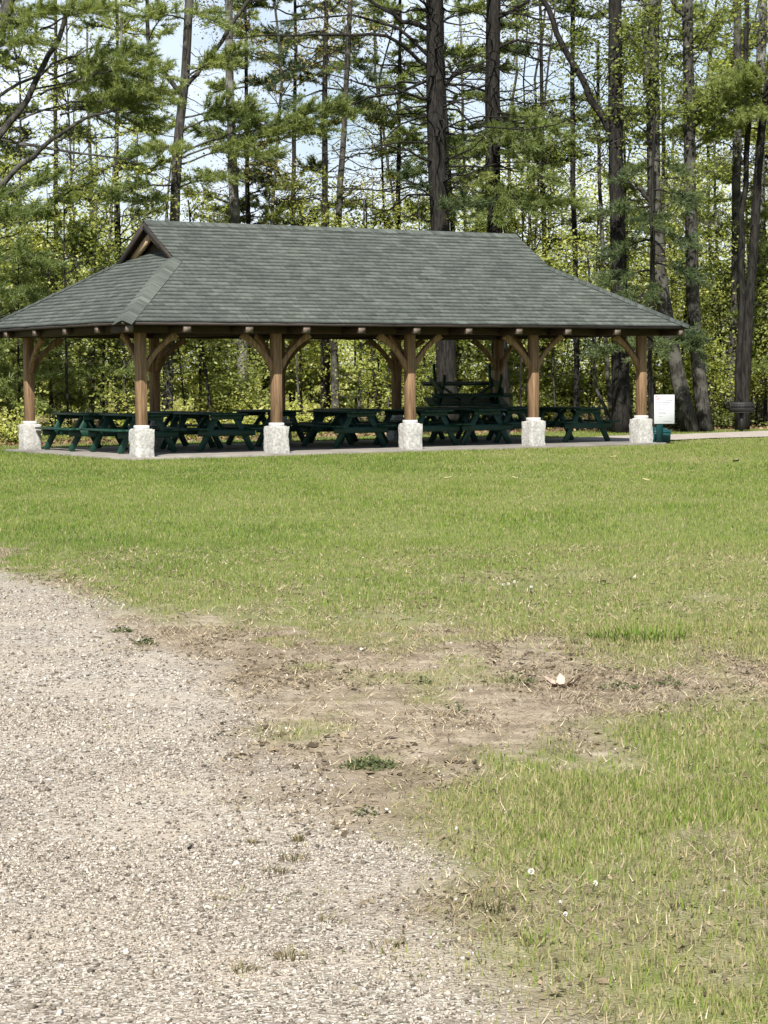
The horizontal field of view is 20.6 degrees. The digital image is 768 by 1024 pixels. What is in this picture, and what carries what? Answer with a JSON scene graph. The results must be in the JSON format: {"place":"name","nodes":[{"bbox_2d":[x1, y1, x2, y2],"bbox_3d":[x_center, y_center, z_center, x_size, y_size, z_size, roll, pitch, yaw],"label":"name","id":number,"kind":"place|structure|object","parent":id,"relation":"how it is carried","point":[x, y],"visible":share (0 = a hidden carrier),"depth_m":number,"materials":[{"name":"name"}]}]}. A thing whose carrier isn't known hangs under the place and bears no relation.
{"place":"outdoors","nodes":[
{"label":"outdoors","id":0,"kind":"place"},
{"bbox_2d":[0,552,764,1023],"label":"drive gravel","id":1,"kind":"structure","parent":0,"point":[168,898],"depth_m":6.66,"materials":[{"name":"beige gravel"}]},
{"bbox_2d":[0,377,767,1023],"bbox_3d":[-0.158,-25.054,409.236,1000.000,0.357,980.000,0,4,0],"label":"ground","id":2,"kind":"structure","parent":0,"point":[390,705],"depth_m":8.75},
{"bbox_2d":[0,387,48,442],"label":"bush","id":3,"kind":"object","parent":2,"relation":"on","point":[15,431],"visible":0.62,"depth_m":48.78,"materials":[{"name":"green plant"}]},
{"bbox_2d":[0,150,66,411],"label":"young tree","id":4,"kind":"object","parent":2,"relation":"on","point":[29,225],"visible":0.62,"depth_m":51.59,"materials":[{"name":"green plant"}]},
{"bbox_2d":[0,0,68,421],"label":"pine tree","id":5,"kind":"object","parent":2,"relation":"on","point":[10,147],"visible":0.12,"depth_m":63.61,"materials":[{"name":"green plant"}]},
{"bbox_2d":[0,245,107,421],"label":"young pine","id":6,"kind":"object","parent":2,"relation":"on","point":[53,376],"visible":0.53,"depth_m":53.28,"materials":[{"name":"green plant"}]},
{"bbox_2d":[0,0,113,416],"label":"slim tree","id":7,"kind":"object","parent":2,"relation":"on","point":[20,91],"visible":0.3,"depth_m":56.49,"materials":[{"name":"green plant"}]},
{"bbox_2d":[0,71,125,423],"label":"sapling","id":8,"kind":"object","parent":2,"relation":"on","point":[35,245],"visible":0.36,"depth_m":55.69,"materials":[{"name":"green plant"}]},
{"bbox_2d":[1,162,130,427],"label":"young tree","id":9,"kind":"object","parent":2,"relation":"on","point":[81,193],"visible":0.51,"depth_m":53.34,"materials":[{"name":"green plant"}]},
{"bbox_2d":[0,0,133,425],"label":"pine tree","id":10,"kind":"object","parent":2,"relation":"on","point":[79,128],"visible":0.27,"depth_m":59.41,"materials":[{"name":"green plant"}]},
{"bbox_2d":[0,181,160,426],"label":"young pine","id":11,"kind":"object","parent":2,"relation":"on","point":[129,371],"visible":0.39,"depth_m":54.50,"materials":[{"name":"green plant"}]},
{"bbox_2d":[1,0,167,405],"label":"slim tree","id":12,"kind":"object","parent":2,"relation":"on","point":[68,120],"visible":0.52,"depth_m":56.34,"materials":[{"name":"green plant"}]},
{"bbox_2d":[57,169,129,421],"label":"young tree","id":13,"kind":"object","parent":2,"relation":"on","point":[93,379],"visible":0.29,"depth_m":55.78,"materials":[{"name":"green plant"}]},
{"bbox_2d":[53,339,134,420],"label":"young pine","id":14,"kind":"object","parent":2,"relation":"on","point":[78,399],"visible":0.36,"depth_m":56.77,"materials":[{"name":"green plant"}]},
{"bbox_2d":[0,0,190,316],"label":"pine tree","id":15,"kind":"object","parent":2,"relation":"on","point":[121,96],"visible":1,"depth_m":49.98,"materials":[{"name":"green plant"}]},
{"bbox_2d":[45,0,188,426],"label":"pine tree","id":16,"kind":"object","parent":2,"relation":"on","point":[163,33],"visible":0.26,"depth_m":63.38,"materials":[{"name":"green plant"}]},
{"bbox_2d":[35,0,215,425],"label":"slim tree","id":17,"kind":"object","parent":2,"relation":"on","point":[110,221],"visible":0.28,"depth_m":59.39,"materials":[{"name":"green plant"}]},
{"bbox_2d":[58,146,193,412],"bbox_3d":[-6.667,-5.702,55.030,3.290,7.600,3.411,-4,5,-44],"label":"young tree","id":18,"kind":"object","parent":2,"relation":"on","point":[120,234],"visible":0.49,"depth_m":54.67,"materials":[{"name":"green plant"}]},
{"bbox_2d":[40,221,216,426],"bbox_3d":[-6.411,-4.631,54.149,4.266,5.520,4.864,-3,4,-32],"label":"sapling","id":19,"kind":"object","parent":2,"relation":"on","point":[114,388],"visible":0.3,"depth_m":54.33,"materials":[{"name":"green plant"}]},
{"bbox_2d":[126,185,227,420],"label":"young tree","id":20,"kind":"object","parent":2,"relation":"on","point":[194,207],"visible":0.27,"depth_m":55.62,"materials":[{"name":"green plant"}]},
{"bbox_2d":[148,339,269,410],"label":"young pine","id":21,"kind":"object","parent":2,"relation":"on","point":[201,379],"visible":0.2,"depth_m":59.86,"materials":[{"name":"green plant"}]},
{"bbox_2d":[90,0,369,425],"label":"pine tree","id":22,"kind":"object","parent":2,"relation":"on","point":[212,59],"visible":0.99,"depth_m":54.72,"materials":[{"name":"green plant"}]},
{"bbox_2d":[153,0,314,421],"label":"pine tree","id":23,"kind":"object","parent":2,"relation":"on","point":[234,208],"visible":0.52,"depth_m":57.42,"materials":[{"name":"green plant"}]},
{"bbox_2d":[182,339,288,422],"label":"sapling","id":24,"kind":"object","parent":2,"relation":"on","point":[221,399],"visible":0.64,"depth_m":56.30,"materials":[{"name":"green plant"}]},
{"bbox_2d":[167,0,310,390],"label":"pine tree","id":25,"kind":"object","parent":2,"relation":"on","point":[245,204],"visible":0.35,"depth_m":62.21,"materials":[{"name":"green plant"}]},
{"bbox_2d":[193,340,285,422],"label":"sapling","id":26,"kind":"object","parent":2,"relation":"on","point":[255,396],"visible":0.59,"depth_m":56.15,"materials":[{"name":"green plant"}]},
{"bbox_2d":[182,339,319,415],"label":"young pine","id":27,"kind":"object","parent":2,"relation":"on","point":[301,376],"visible":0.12,"depth_m":61.41,"materials":[{"name":"green plant"}]},
{"bbox_2d":[183,0,359,405],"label":"slim tree","id":28,"kind":"object","parent":2,"relation":"on","point":[281,87],"visible":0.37,"depth_m":62.10,"materials":[{"name":"green plant"}]},
{"bbox_2d":[224,0,363,417],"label":"pine tree","id":29,"kind":"object","parent":2,"relation":"on","point":[251,81],"visible":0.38,"depth_m":64.81,"materials":[{"name":"green plant"}]},
{"bbox_2d":[217,0,393,421],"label":"pine tree","id":30,"kind":"object","parent":2,"relation":"on","point":[285,106],"visible":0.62,"depth_m":59.24,"materials":[{"name":"green plant"}]},
{"bbox_2d":[248,212,381,420],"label":"sapling","id":31,"kind":"object","parent":2,"relation":"on","point":[301,362],"visible":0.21,"depth_m":59.65,"materials":[{"name":"green plant"}]},
{"bbox_2d":[276,158,359,419],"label":"young tree","id":32,"kind":"object","parent":2,"relation":"on","point":[314,189],"visible":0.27,"depth_m":56.65,"materials":[{"name":"green plant"}]},
{"bbox_2d":[4,437,665,459],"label":"floor slab","id":33,"kind":"structure","parent":2,"relation":"on","point":[296,448],"depth_m":43.62,"materials":[{"name":"concrete"}]},
{"bbox_2d":[35,412,128,451],"bbox_3d":[-6.139,-1.642,43.477,1.456,0.787,1.860,-3,4,-31],"label":"picnic table","id":34,"kind":"object","parent":33,"relation":"on","point":[85,419],"visible":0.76,"depth_m":43.20,"materials":[{"name":"green paint"}]},
{"bbox_2d":[80,413,186,453],"bbox_3d":[-4.983,-1.555,42.022,1.456,0.787,1.860,-3,4,-32],"label":"picnic table","id":35,"kind":"object","parent":33,"relation":"on","point":[102,431],"visible":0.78,"depth_m":41.70,"materials":[{"name":"green paint"}]},
{"bbox_2d":[127,411,223,448],"bbox_3d":[-4.423,-1.723,44.557,1.456,0.787,1.860,-3,4,-31],"label":"picnic table","id":36,"kind":"object","parent":33,"relation":"on","point":[173,419],"visible":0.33,"depth_m":44.29,"materials":[{"name":"green paint"}]},
{"bbox_2d":[157,412,263,451],"bbox_3d":[-3.519,-1.620,42.884,1.456,0.787,1.860,-3,4,-33],"label":"picnic table","id":37,"kind":"object","parent":33,"relation":"on","point":[213,430],"visible":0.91,"depth_m":42.48,"materials":[{"name":"green paint"}]},
{"bbox_2d":[221,409,310,446],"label":"picnic table","id":38,"kind":"object","parent":33,"relation":"on","point":[261,413],"visible":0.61,"depth_m":45.31,"materials":[{"name":"green paint"}]},
{"bbox_2d":[292,410,396,447],"bbox_3d":[-0.844,-1.738,44.450,1.456,0.787,1.860,-3,4,-32],"label":"picnic table","id":39,"kind":"object","parent":33,"relation":"on","point":[347,426],"visible":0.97,"depth_m":44.12,"materials":[{"name":"green paint"}]},
{"bbox_2d":[0,220,689,456],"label":"picnic pavilion","id":40,"kind":"structure","parent":33,"relation":"on","point":[253,285],"depth_m":42.91,"materials":[{"name":"wood"}]},
{"bbox_2d":[364,409,463,444],"bbox_3d":[0.674,-1.798,45.227,1.456,0.787,1.860,-3,4,-32],"label":"picnic table","id":41,"kind":"object","parent":33,"relation":"on","point":[447,426],"visible":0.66,"depth_m":44.86,"materials":[{"name":"green paint"}]},
{"bbox_2d":[389,407,486,441],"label":"picnic table","id":42,"kind":"object","parent":33,"relation":"on","point":[440,433],"visible":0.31,"depth_m":48.24,"materials":[{"name":"green paint"}]},
{"bbox_2d":[420,364,512,406],"bbox_3d":[1.897,-2.899,48.631,1.860,0.787,1.456,-1,17,-11],"label":"picnic table","id":43,"kind":"object","parent":42,"relation":"on","point":[450,398],"visible":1,"depth_m":48.57,"materials":[{"name":"green paint"}]},
{"bbox_2d":[428,408,520,444],"bbox_3d":[1.851,-1.850,45.909,1.456,0.787,1.860,-3,4,-31],"label":"picnic table","id":44,"kind":"object","parent":33,"relation":"on","point":[470,427],"visible":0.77,"depth_m":45.46,"materials":[{"name":"green paint"}]},
{"bbox_2d":[452,407,527,442],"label":"picnic table","id":45,"kind":"object","parent":33,"relation":"on","point":[509,412],"visible":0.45,"depth_m":46.52,"materials":[{"name":"green paint"}]},
{"bbox_2d":[539,406,619,442],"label":"picnic table","id":46,"kind":"object","parent":33,"relation":"on","point":[570,425],"visible":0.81,"depth_m":46.64,"materials":[{"name":"green paint"}]},
{"bbox_2d":[654,395,674,442],"bbox_3d":[6.071,-2.002,45.888,0.450,1.080,0.082,-1,4,-6],"label":"notice sign","id":47,"kind":"object","parent":33,"relation":"on","point":[664,409],"visible":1,"depth_m":45.84,"materials":[{"name":"white plastic"}]},
{"bbox_2d":[253,0,417,421],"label":"slim tree","id":48,"kind":"object","parent":2,"relation":"on","point":[334,359],"visible":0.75,"depth_m":57.44,"materials":[{"name":"green plant"}]},
{"bbox_2d":[241,150,433,406],"bbox_3d":[-0.972,-6.548,61.353,5.278,8.341,5.276,2,4,28],"label":"sapling","id":49,"kind":"object","parent":2,"relation":"on","point":[355,350],"visible":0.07,"depth_m":60.87,"materials":[{"name":"green plant"}]},
{"bbox_2d":[293,0,428,401],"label":"slim tree","id":50,"kind":"object","parent":2,"relation":"on","point":[381,128],"visible":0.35,"depth_m":61.24,"materials":[{"name":"green plant"}]},
{"bbox_2d":[306,181,425,415],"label":"young tree","id":51,"kind":"object","parent":2,"relation":"on","point":[366,226],"visible":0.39,"depth_m":56.84,"materials":[{"name":"green plant"}]},
{"bbox_2d":[333,750,400,771],"bbox_3d":[-0.059,0.991,8.426,0.229,0.088,0.206,2,4,30],"label":"weed patch","id":52,"kind":"object","parent":2,"relation":"on","point":[377,761],"visible":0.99,"depth_m":8.41,"materials":[{"name":"green plant"}]},
{"bbox_2d":[325,340,434,415],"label":"sapling","id":53,"kind":"object","parent":2,"relation":"on","point":[386,375],"visible":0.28,"depth_m":56.90,"materials":[{"name":"green plant"}]},
{"bbox_2d":[0,543,767,1023],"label":"dry thatch","id":54,"kind":"object","parent":2,"relation":"on","point":[456,759],"visible":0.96,"depth_m":10.30,"materials":[{"name":"beige plant"}]},
{"bbox_2d":[0,414,767,445],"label":"leaf litter","id":55,"kind":"object","parent":2,"relation":"on","point":[103,440],"visible":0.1,"depth_m":54.51,"materials":[{"name":"brown plant"}]},
{"bbox_2d":[302,183,386,420],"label":"young tree","id":56,"kind":"object","parent":55,"relation":"on","point":[359,376],"visible":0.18,"depth_m":57.58,"materials":[{"name":"green plant"}]},
{"bbox_2d":[0,404,767,444],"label":"greenery","id":57,"kind":"object","parent":2,"relation":"on","point":[45,438],"visible":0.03,"depth_m":53.11,"materials":[{"name":"green plant"}]},
{"bbox_2d":[0,2,767,418],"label":"foliage","id":58,"kind":"object","parent":2,"relation":"on","point":[345,355],"depth_m":81.56,"materials":[{"name":"green plant"}]},
{"bbox_2d":[339,339,432,421],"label":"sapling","id":59,"kind":"object","parent":2,"relation":"on","point":[349,404],"visible":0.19,"depth_m":59.80,"materials":[{"name":"green plant"}]},
{"bbox_2d":[330,36,456,401],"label":"slim tree","id":60,"kind":"object","parent":2,"relation":"on","point":[384,136],"visible":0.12,"depth_m":79.25,"materials":[{"name":"green plant"}]},
{"bbox_2d":[313,0,480,355],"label":"pine tree","id":61,"kind":"object","parent":2,"relation":"on","point":[421,17],"visible":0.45,"depth_m":59.65,"materials":[{"name":"green plant"}]},
{"bbox_2d":[225,0,603,434],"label":"pine tree","id":62,"kind":"object","parent":2,"relation":"on","point":[442,206],"visible":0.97,"depth_m":54.22,"materials":[{"name":"green plant"}]},
{"bbox_2d":[377,340,487,417],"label":"sapling","id":63,"kind":"object","parent":2,"relation":"on","point":[464,344],"visible":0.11,"depth_m":55.92,"materials":[{"name":"green plant"}]},
{"bbox_2d":[363,0,526,392],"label":"pine tree","id":64,"kind":"object","parent":2,"relation":"on","point":[476,7],"visible":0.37,"depth_m":59.19,"materials":[{"name":"green plant"}]},
{"bbox_2d":[379,2,535,390],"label":"slim tree","id":65,"kind":"object","parent":2,"relation":"on","point":[462,87],"visible":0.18,"depth_m":65.29,"materials":[{"name":"green plant"}]},
{"bbox_2d":[385,191,551,392],"bbox_3d":[2.030,-5.585,58.925,4.931,6.718,4.649,-1,4,-5],"label":"sapling","id":66,"kind":"object","parent":2,"relation":"on","point":[482,373],"visible":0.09,"depth_m":58.47,"materials":[{"name":"green plant"}]},
{"bbox_2d":[359,0,633,431],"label":"pine tree","id":67,"kind":"object","parent":2,"relation":"on","point":[493,187],"visible":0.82,"depth_m":55.52,"materials":[{"name":"green plant"}]},
{"bbox_2d":[483,176,555,429],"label":"young tree","id":68,"kind":"object","parent":2,"relation":"on","point":[522,225],"visible":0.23,"depth_m":57.36,"materials":[{"name":"green plant"}]},
{"bbox_2d":[462,1,583,395],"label":"slim tree","id":69,"kind":"object","parent":2,"relation":"on","point":[524,100],"visible":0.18,"depth_m":65.28,"materials":[{"name":"green plant"}]},
{"bbox_2d":[484,164,579,427],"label":"young tree","id":70,"kind":"object","parent":2,"relation":"on","point":[559,343],"visible":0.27,"depth_m":57.87,"materials":[{"name":"green plant"}]},
{"bbox_2d":[458,0,607,417],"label":"slim tree","id":71,"kind":"object","parent":2,"relation":"on","point":[544,109],"visible":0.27,"depth_m":59.39,"materials":[{"name":"green plant"}]},
{"bbox_2d":[473,253,593,419],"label":"young pine","id":72,"kind":"object","parent":2,"relation":"on","point":[516,396],"visible":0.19,"depth_m":59.47,"materials":[{"name":"green plant"}]},
{"bbox_2d":[462,1,608,392],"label":"slim tree","id":73,"kind":"object","parent":2,"relation":"on","point":[535,95],"visible":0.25,"depth_m":64.23,"materials":[{"name":"green plant"}]},
{"bbox_2d":[481,0,607,420],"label":"pine tree","id":74,"kind":"object","parent":2,"relation":"on","point":[562,11],"visible":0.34,"depth_m":63.26,"materials":[{"name":"green plant"}]},
{"bbox_2d":[487,338,635,420],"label":"sapling","id":75,"kind":"object","parent":2,"relation":"on","point":[543,402],"visible":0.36,"depth_m":58.66,"materials":[{"name":"green plant"}]},
{"bbox_2d":[518,338,611,418],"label":"sapling","id":76,"kind":"object","parent":2,"relation":"on","point":[568,414],"visible":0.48,"depth_m":58.73,"materials":[{"name":"green plant"}]},
{"bbox_2d":[510,0,644,430],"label":"maple tree","id":77,"kind":"object","parent":2,"relation":"on","point":[572,179],"visible":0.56,"depth_m":56.48,"materials":[{"name":"green plant"}]},
{"bbox_2d":[530,220,670,431],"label":"maple tree","id":78,"kind":"object","parent":2,"relation":"on","point":[607,416],"visible":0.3,"depth_m":55.05,"materials":[{"name":"green plant"}]},
{"bbox_2d":[532,25,676,419],"bbox_3d":[6.186,-7.395,56.091,3.730,10.694,3.459,-4,5,-40],"label":"maple tree","id":79,"kind":"object","parent":2,"relation":"on","point":[605,340],"visible":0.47,"depth_m":56.37,"materials":[{"name":"green plant"}]},
{"bbox_2d":[541,223,680,414],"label":"sapling","id":80,"kind":"object","parent":2,"relation":"on","point":[600,364],"visible":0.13,"depth_m":58.14,"materials":[{"name":"green plant"}]},
{"bbox_2d":[522,0,710,432],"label":"pine tree","id":81,"kind":"object","parent":2,"relation":"on","point":[621,411],"visible":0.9,"depth_m":54.35,"materials":[{"name":"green plant"}]},
{"bbox_2d":[538,205,705,396],"bbox_3d":[6.364,-5.442,58.061,4.743,6.488,4.726,-1,4,-12],"label":"sapling","id":82,"kind":"object","parent":2,"relation":"on","point":[635,279],"visible":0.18,"depth_m":57.63,"materials":[{"name":"green plant"}]},
{"bbox_2d":[528,0,725,413],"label":"slim tree","id":83,"kind":"object","parent":2,"relation":"on","point":[624,155],"visible":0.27,"depth_m":61.24,"materials":[{"name":"green plant"}]},
{"bbox_2d":[582,620,689,642],"bbox_3d":[1.468,0.690,12.333,0.612,0.103,0.545,-1,4,-13],"label":"grass tuft","id":84,"kind":"object","parent":2,"relation":"on","point":[637,633],"visible":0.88,"depth_m":12.32,"materials":[{"name":"green plant"}]},
{"bbox_2d":[542,0,743,431],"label":"oak tree","id":85,"kind":"object","parent":2,"relation":"on","point":[687,418],"visible":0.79,"depth_m":54.94,"materials":[{"name":"green plant"}]},
{"bbox_2d":[575,120,714,426],"bbox_3d":[6.669,-5.895,53.300,3.681,8.044,2.680,0,4,0],"label":"hemlock tree","id":86,"kind":"object","parent":2,"relation":"on","point":[694,340],"visible":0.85,"depth_m":53.39,"materials":[{"name":"green plant"}]},
{"bbox_2d":[556,431,767,440],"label":"walkway","id":87,"kind":"structure","parent":2,"relation":"on","point":[705,435],"depth_m":51.27,"materials":[{"name":"beige concrete"}]},
{"bbox_2d":[583,0,741,393],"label":"pine tree","id":88,"kind":"object","parent":2,"relation":"on","point":[699,10],"visible":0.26,"depth_m":62.12,"materials":[{"name":"green plant"}]},
{"bbox_2d":[577,182,747,394],"bbox_3d":[7.593,-5.697,58.615,4.354,6.880,4.352,3,5,43],"label":"sapling","id":89,"kind":"object","parent":2,"relation":"on","point":[675,309],"visible":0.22,"depth_m":58.56,"materials":[{"name":"green plant"}]},
{"bbox_2d":[604,5,731,385],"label":"slim tree","id":90,"kind":"object","parent":2,"relation":"on","point":[663,152],"visible":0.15,"depth_m":65.28,"materials":[{"name":"green plant"}]},
{"bbox_2d":[608,191,734,426],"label":"sapling","id":91,"kind":"object","parent":2,"relation":"on","point":[641,279],"visible":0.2,"depth_m":58.60,"materials":[{"name":"green plant"}]},
{"bbox_2d":[647,149,745,429],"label":"young tree","id":92,"kind":"object","parent":2,"relation":"on","point":[685,316],"visible":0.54,"depth_m":57.24,"materials":[{"name":"green plant"}]},
{"bbox_2d":[627,0,767,431],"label":"oak tree","id":93,"kind":"object","parent":2,"relation":"on","point":[702,404],"visible":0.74,"depth_m":55.43,"materials":[{"name":"green plant"}]},
{"bbox_2d":[628,0,767,407],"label":"slim tree","id":94,"kind":"object","parent":2,"relation":"on","point":[696,82],"visible":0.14,"depth_m":63.27,"materials":[{"name":"green plant"}]},
{"bbox_2d":[645,220,767,405],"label":"sapling","id":95,"kind":"object","parent":2,"relation":"on","point":[711,361],"visible":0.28,"depth_m":59.55,"materials":[{"name":"green plant"}]},
{"bbox_2d":[653,281,767,410],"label":"sapling","id":96,"kind":"object","parent":2,"relation":"on","point":[722,384],"visible":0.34,"depth_m":58.16,"materials":[{"name":"green plant"}]},
{"bbox_2d":[659,0,766,416],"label":"slim tree","id":97,"kind":"object","parent":2,"relation":"on","point":[708,192],"visible":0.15,"depth_m":65.40,"materials":[{"name":"green plant"}]},
{"bbox_2d":[660,0,767,427],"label":"maple tree","id":98,"kind":"object","parent":2,"relation":"on","point":[736,163],"visible":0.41,"depth_m":58.49,"materials":[{"name":"plant"}]},
{"bbox_2d":[665,2,767,360],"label":"pine tree","id":99,"kind":"object","parent":2,"relation":"on","point":[718,177],"visible":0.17,"depth_m":63.55,"materials":[{"name":"green plant"}]},
{"bbox_2d":[667,236,767,413],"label":"sapling","id":100,"kind":"object","parent":2,"relation":"on","point":[756,329],"visible":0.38,"depth_m":59.28,"materials":[{"name":"green plant"}]},
{"bbox_2d":[672,0,767,429],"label":"pine tree","id":101,"kind":"object","parent":2,"relation":"on","point":[739,80],"visible":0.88,"depth_m":56.40,"materials":[{"name":"green plant"}]},
{"bbox_2d":[685,202,767,425],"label":"young pine","id":102,"kind":"object","parent":2,"relation":"on","point":[763,245],"visible":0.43,"depth_m":59.37,"materials":[{"name":"green plant"}]},
{"bbox_2d":[695,0,767,424],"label":"maple tree","id":103,"kind":"object","parent":2,"relation":"on","point":[761,48],"visible":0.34,"depth_m":60.38,"materials":[{"name":"plant"}]},
{"bbox_2d":[0,427,767,1023],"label":"lawn grass","id":104,"kind":"structure","parent":0,"point":[686,805],"depth_m":15.96,"materials":[{"name":"green plant"}]},
{"bbox_2d":[0,0,767,378],"label":"sky","id":105,"kind":"structure","parent":0,"point":[172,45],"materials":[{"name":"white"}]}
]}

